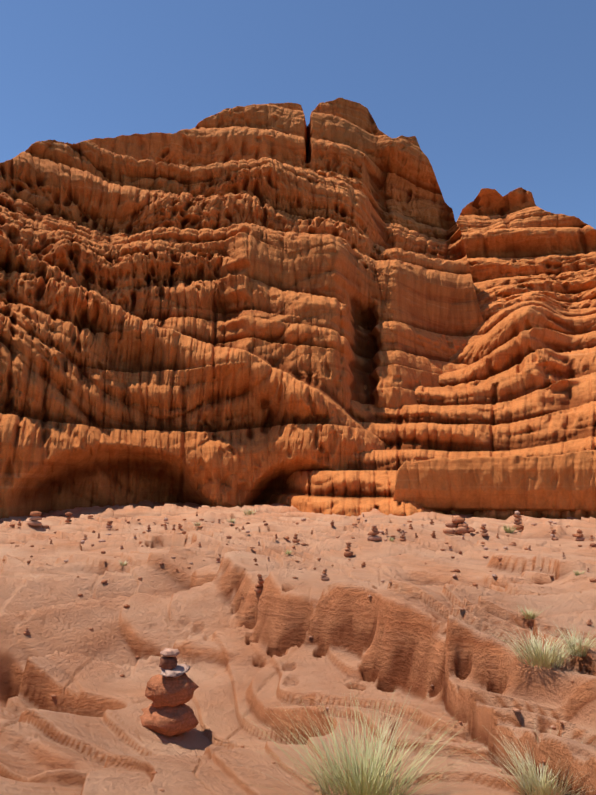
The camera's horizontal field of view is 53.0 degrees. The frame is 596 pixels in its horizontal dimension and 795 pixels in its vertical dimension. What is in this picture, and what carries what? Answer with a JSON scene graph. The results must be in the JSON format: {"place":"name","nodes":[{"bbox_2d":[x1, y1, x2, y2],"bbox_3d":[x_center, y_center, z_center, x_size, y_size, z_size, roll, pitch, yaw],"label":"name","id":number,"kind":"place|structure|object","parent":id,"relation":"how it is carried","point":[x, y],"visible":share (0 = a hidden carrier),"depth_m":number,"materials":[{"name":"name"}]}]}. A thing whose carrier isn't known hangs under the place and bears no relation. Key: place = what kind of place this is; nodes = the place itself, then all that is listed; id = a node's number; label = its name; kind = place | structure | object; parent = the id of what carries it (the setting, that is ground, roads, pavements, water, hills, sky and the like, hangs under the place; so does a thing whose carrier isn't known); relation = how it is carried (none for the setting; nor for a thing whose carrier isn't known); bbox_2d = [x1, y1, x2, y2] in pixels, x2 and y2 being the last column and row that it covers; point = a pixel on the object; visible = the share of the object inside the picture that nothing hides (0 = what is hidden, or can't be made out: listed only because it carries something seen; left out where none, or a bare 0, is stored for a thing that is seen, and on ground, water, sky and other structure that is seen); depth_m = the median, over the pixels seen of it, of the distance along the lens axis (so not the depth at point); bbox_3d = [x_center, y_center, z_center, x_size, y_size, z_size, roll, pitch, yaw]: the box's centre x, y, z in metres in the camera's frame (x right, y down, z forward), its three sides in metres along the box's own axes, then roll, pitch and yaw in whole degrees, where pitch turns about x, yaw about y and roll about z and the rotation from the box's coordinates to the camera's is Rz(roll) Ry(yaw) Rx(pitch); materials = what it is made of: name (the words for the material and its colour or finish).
{"place":"outdoors","nodes":[
{"label":"outdoors","id":0,"kind":"place"},
{"bbox_2d":[0,97,483,518],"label":"cliff","id":1,"kind":"structure","parent":0,"point":[240,306],"depth_m":38.60,"materials":[{"name":"orange stone"}]},
{"bbox_2d":[0,500,595,794],"bbox_3d":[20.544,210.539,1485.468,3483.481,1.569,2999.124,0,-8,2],"label":"ground","id":2,"kind":"structure","parent":0,"point":[253,656],"depth_m":6.62,"materials":[{"name":"brown sand"}]},
{"bbox_2d":[23,628,30,634],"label":"cairn","id":3,"kind":"object","parent":2,"relation":"on","point":[26,631],"visible":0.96,"depth_m":6.97,"materials":[{"name":"stone"}]},
{"bbox_2d":[26,511,42,525],"bbox_3d":[-8.139,3.745,18.501,0.428,0.462,0.385,-5,-9,30],"label":"cairn","id":4,"kind":"object","parent":2,"relation":"on","point":[35,517],"visible":1,"depth_m":18.38,"materials":[{"name":"stone"}]},
{"bbox_2d":[65,512,72,522],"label":"cairn","id":5,"kind":"object","parent":2,"relation":"on","point":[68,514],"visible":1,"depth_m":19.97,"materials":[{"name":"stone"}]},
{"bbox_2d":[106,520,112,527],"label":"cairn","id":6,"kind":"object","parent":2,"relation":"on","point":[109,524],"visible":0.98,"depth_m":18.76,"materials":[{"name":"stone"}]},
{"bbox_2d":[140,648,198,736],"bbox_3d":[-1.218,2.763,5.657,0.467,0.748,0.487,-7,-11,41],"label":"cairn","id":7,"kind":"object","parent":2,"relation":"on","point":[172,687],"visible":1,"depth_m":5.54,"materials":[{"name":"stone"}]},
{"bbox_2d":[239,508,257,514],"bbox_3d":[-2.021,4.629,24.421,0.898,0.306,0.852,-3,-8,17],"label":"grass tuft","id":8,"kind":"object","parent":2,"relation":"on","point":[249,512],"visible":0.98,"depth_m":24.31,"materials":[{"name":"plant"}]},
{"bbox_2d":[254,574,263,591],"bbox_3d":[-0.517,2.489,8.034,0.158,0.233,0.113,4,-9,-27],"label":"cairn","id":9,"kind":"object","parent":2,"relation":"on","point":[259,586],"visible":0.96,"depth_m":8.00,"materials":[{"name":"stone"}]},
{"bbox_2d":[292,534,299,542],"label":"cairn","id":10,"kind":"object","parent":2,"relation":"on","point":[295,540],"visible":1,"depth_m":13.20,"materials":[{"name":"stone"}]},
{"bbox_2d":[2,547,595,587],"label":"stones","id":11,"kind":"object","parent":2,"relation":"on","point":[314,568],"visible":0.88,"depth_m":9.88,"materials":[{"name":"stone"}]},
{"bbox_2d":[9,515,595,549],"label":"rocks","id":12,"kind":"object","parent":2,"relation":"on","point":[304,519],"visible":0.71,"depth_m":14.91,"materials":[{"name":"stone"}]},
{"bbox_2d":[51,593,574,791],"bbox_3d":[-0.854,2.696,5.957,6.614,1.173,3.670,-7,-11,42],"label":"rubble","id":13,"kind":"object","parent":2,"relation":"on","point":[327,708],"visible":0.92,"depth_m":5.25,"materials":[{"name":"stone"}]},
{"bbox_2d":[320,568,328,580],"bbox_3d":[0.363,2.391,8.065,0.128,0.166,0.119,0,-8,2],"label":"cairn","id":14,"kind":"object","parent":2,"relation":"on","point":[324,575],"visible":0.98,"depth_m":8.03,"materials":[{"name":"stone"}]},
{"bbox_2d":[344,541,352,556],"bbox_3d":[1.005,3.038,11.963,0.179,0.298,0.231,-6,-10,37],"label":"cairn","id":15,"kind":"object","parent":2,"relation":"on","point":[348,553],"visible":1,"depth_m":11.93,"materials":[{"name":"stone"}]},
{"bbox_2d":[241,683,476,794],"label":"grass tuft","id":16,"kind":"object","parent":2,"relation":"on","point":[364,781],"visible":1,"depth_m":3.86,"materials":[{"name":"green plant"}]},
{"bbox_2d":[367,525,381,540],"bbox_3d":[1.734,3.075,13.566,0.331,0.373,0.259,0,-8,2],"label":"cairn","id":17,"kind":"object","parent":2,"relation":"on","point":[374,532],"visible":0.98,"depth_m":13.49,"materials":[{"name":"stone"}]},
{"bbox_2d":[399,530,406,540],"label":"cairn","id":18,"kind":"object","parent":2,"relation":"on","point":[402,536],"visible":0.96,"depth_m":13.62,"materials":[{"name":"stone"}]},
{"bbox_2d":[443,516,475,533],"bbox_3d":[4.109,3.295,15.466,0.844,0.434,0.539,2,-8,-14],"label":"stone heap","id":19,"kind":"object","parent":2,"relation":"on","point":[460,525],"visible":0.96,"depth_m":15.34,"materials":[{"name":"brown stone"}]},
{"bbox_2d":[480,523,487,536],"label":"cairn","id":20,"kind":"object","parent":2,"relation":"on","point":[484,531],"visible":1,"depth_m":14.65,"materials":[{"name":"stone"}]},
{"bbox_2d":[393,450,595,517],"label":"outcrop","id":21,"kind":"object","parent":2,"relation":"on","point":[539,485],"visible":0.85,"depth_m":22.95,"materials":[{"name":"orange stone"}]},
{"bbox_2d":[502,524,519,532],"bbox_3d":[5.878,3.658,16.690,0.606,0.248,0.599,-2,-8,13],"label":"grass tuft","id":22,"kind":"object","parent":2,"relation":"on","point":[507,530],"visible":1,"depth_m":16.65,"materials":[{"name":"plant"}]},
{"bbox_2d":[512,511,523,529],"bbox_3d":[6.276,3.514,17.072,0.303,0.552,0.306,0,-8,2],"label":"cairn","id":23,"kind":"object","parent":2,"relation":"on","point":[517,519],"visible":0.96,"depth_m":17.02,"materials":[{"name":"stone"}]},
{"bbox_2d":[512,605,539,619],"bbox_3d":[2.511,2.326,6.477,0.378,0.138,0.352,-5,-10,33],"label":"grass tuft","id":24,"kind":"object","parent":2,"relation":"on","point":[529,615],"visible":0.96,"depth_m":6.46,"materials":[{"name":"plant"}]},
{"bbox_2d":[464,725,594,794],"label":"grass tuft","id":25,"kind":"object","parent":2,"relation":"on","point":[533,781],"visible":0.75,"depth_m":3.67,"materials":[{"name":"plant"}]},
{"bbox_2d":[490,625,591,668],"bbox_3d":[2.127,2.161,5.151,1.004,0.267,0.872,-3,-9,22],"label":"grass tuft","id":26,"kind":"object","parent":2,"relation":"on","point":[541,658],"visible":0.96,"depth_m":5.15,"materials":[{"name":"plant"}]},
{"bbox_2d":[550,529,557,539],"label":"cairn","id":27,"kind":"object","parent":2,"relation":"on","point":[553,532],"visible":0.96,"depth_m":15.23,"materials":[{"name":"stone"}]},
{"bbox_2d":[552,623,595,656],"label":"grass tuft","id":28,"kind":"object","parent":2,"relation":"on","point":[578,650],"visible":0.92,"depth_m":5.19,"materials":[{"name":"plant"}]},
{"bbox_2d":[574,529,584,540],"bbox_3d":[7.129,3.487,15.130,0.261,0.320,0.211,5,-9,-31],"label":"cairn","id":29,"kind":"object","parent":2,"relation":"on","point":[579,535],"visible":1,"depth_m":15.08,"materials":[{"name":"stone"}]},
{"bbox_2d":[586,619,592,625],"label":"cairn","id":30,"kind":"object","parent":2,"relation":"on","point":[589,623],"visible":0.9,"depth_m":6.22,"materials":[{"name":"stone"}]},
{"bbox_2d":[0,0,595,228],"label":"sky","id":31,"kind":"structure","parent":0,"point":[499,95],"materials":[{"name":"blue"}]},
{"bbox_2d":[268,187,595,519],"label":"cliff","id":32,"kind":"structure","parent":0,"point":[523,383],"depth_m":40.26,"materials":[{"name":"orange stone"}]}
]}

